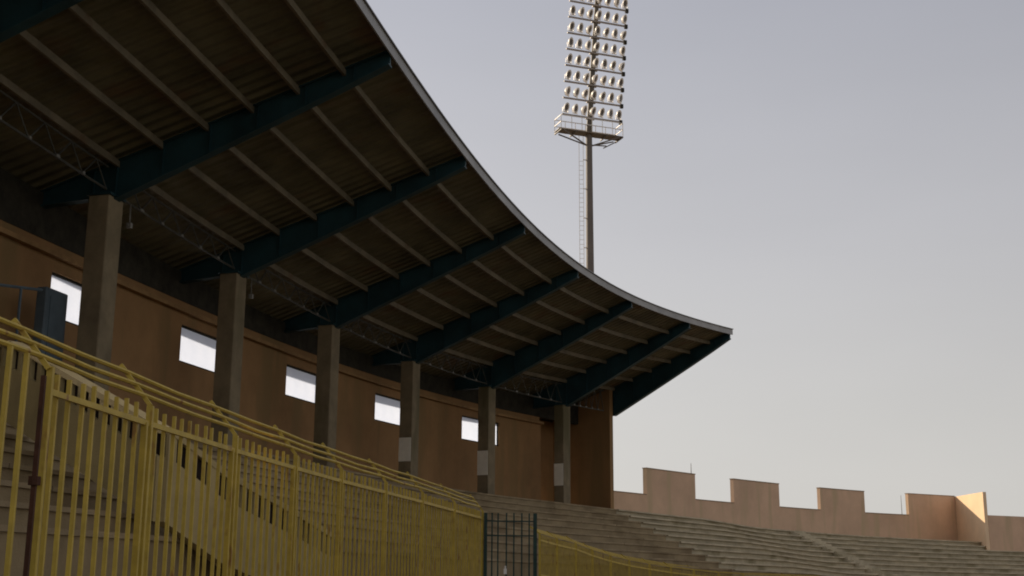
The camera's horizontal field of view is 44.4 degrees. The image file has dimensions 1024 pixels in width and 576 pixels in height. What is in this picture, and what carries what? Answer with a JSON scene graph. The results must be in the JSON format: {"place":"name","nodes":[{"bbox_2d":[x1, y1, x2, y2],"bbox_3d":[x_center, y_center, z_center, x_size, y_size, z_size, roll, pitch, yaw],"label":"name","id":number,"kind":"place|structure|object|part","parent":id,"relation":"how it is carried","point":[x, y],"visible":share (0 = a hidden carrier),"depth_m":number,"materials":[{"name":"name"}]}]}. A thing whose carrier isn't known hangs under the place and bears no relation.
{"place":"outdoors","nodes":[
{"label":"outdoors","id":0,"kind":"place"},
{"bbox_2d":[366,0,1023,516],"label":"sky","id":1,"kind":"structure","parent":0,"point":[835,186],"materials":[{"name":"grey"}]},
{"label":"ground","id":2,"kind":"structure","parent":0,"visible":0},
{"bbox_2d":[0,317,483,575],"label":"steel fence","id":3,"kind":"object","parent":2,"relation":"on","point":[459,535],"visible":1,"depth_m":12.34,"materials":[{"name":"yellow metal"}]},
{"bbox_2d":[483,513,536,575],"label":"gate","id":4,"kind":"structure","parent":3,"relation":"attached to","point":[534,535],"depth_m":28.05,"materials":[{"name":"black metal"}]},
{"bbox_2d":[0,422,732,575],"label":"stepped terrace","id":5,"kind":"structure","parent":2,"relation":"on","point":[608,529],"depth_m":29.66,"materials":[{"name":"concrete"}]},
{"bbox_2d":[0,283,42,341],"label":"handrail","id":6,"kind":"object","parent":5,"relation":"on","point":[20,288],"visible":0.52,"depth_m":23.45,"materials":[{"name":"metal"}]},
{"bbox_2d":[33,287,67,360],"bbox_3d":[-9.042,1.293,24.435,0.235,2.540,0.762,-2,-13,12],"label":"metal cabinet","id":7,"kind":"object","parent":5,"relation":"on","point":[50,313],"visible":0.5,"depth_m":24.40,"materials":[{"name":"metal"}]},
{"bbox_3d":[-8.936,1.291,24.402,0.014,2.230,0.461,-2,-13,12],"label":"door","id":8,"kind":"part","parent":7,"relation":"part of","materials":[{"name":"blue paint"}]},
{"bbox_2d":[0,341,334,575],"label":"parapet wall","id":9,"kind":"structure","parent":5,"relation":"on","point":[37,369],"depth_m":16.14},
{"bbox_2d":[0,0,732,508],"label":"grandstand","id":10,"kind":"object","parent":5,"relation":"on","point":[308,220],"visible":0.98,"depth_m":30.60,"materials":[{"name":"concrete"}]},
{"bbox_2d":[51,272,81,325],"bbox_3d":[-9.376,0.335,26.804,0.080,0.950,2.043,-3,-13,12],"label":"window","id":11,"kind":"structure","parent":10,"relation":"in","point":[62,284],"depth_m":26.70,"materials":[{"name":"white glass"}]},
{"bbox_2d":[179,325,215,372],"bbox_3d":[-8.065,1.603,32.265,0.080,0.950,2.208,-3,-13,14],"label":"window","id":12,"kind":"structure","parent":10,"relation":"in","point":[197,349],"depth_m":32.23,"materials":[{"name":"white glass"}]},
{"bbox_2d":[285,364,315,403],"bbox_3d":[-6.416,2.932,37.978,0.081,0.950,2.174,-4,-14,17],"label":"window","id":13,"kind":"structure","parent":10,"relation":"in","point":[300,384],"depth_m":38.01,"materials":[{"name":"white glass"}]},
{"bbox_2d":[375,393,399,425],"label":"window","id":14,"kind":"structure","parent":10,"relation":"in","point":[387,409],"depth_m":43.61,"materials":[{"name":"white glass"}]},
{"bbox_2d":[462,415,497,445],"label":"window","id":15,"kind":"structure","parent":10,"relation":"in","point":[469,425],"depth_m":49.19,"materials":[{"name":"white glass"}]},
{"bbox_2d":[554,0,628,272],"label":"floodlight mast","id":16,"kind":"object","parent":2,"relation":"on","point":[588,133],"visible":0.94,"depth_m":79.71,"materials":[{"name":"metal"}]},
{"bbox_2d":[530,526,820,575],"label":"steel fence","id":17,"kind":"object","parent":2,"relation":"on","point":[577,551],"visible":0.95,"depth_m":38.02,"materials":[{"name":"yellow metal"}]},
{"bbox_2d":[616,509,1023,575],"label":"stepped terrace","id":18,"kind":"structure","parent":2,"relation":"on","point":[737,548],"depth_m":63.95,"materials":[{"name":"concrete"}]},
{"bbox_2d":[614,467,1023,550],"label":"battlement wall","id":19,"kind":"structure","parent":18,"relation":"on","point":[752,503],"depth_m":76.54,"materials":[{"name":"beige concrete"}]}
]}

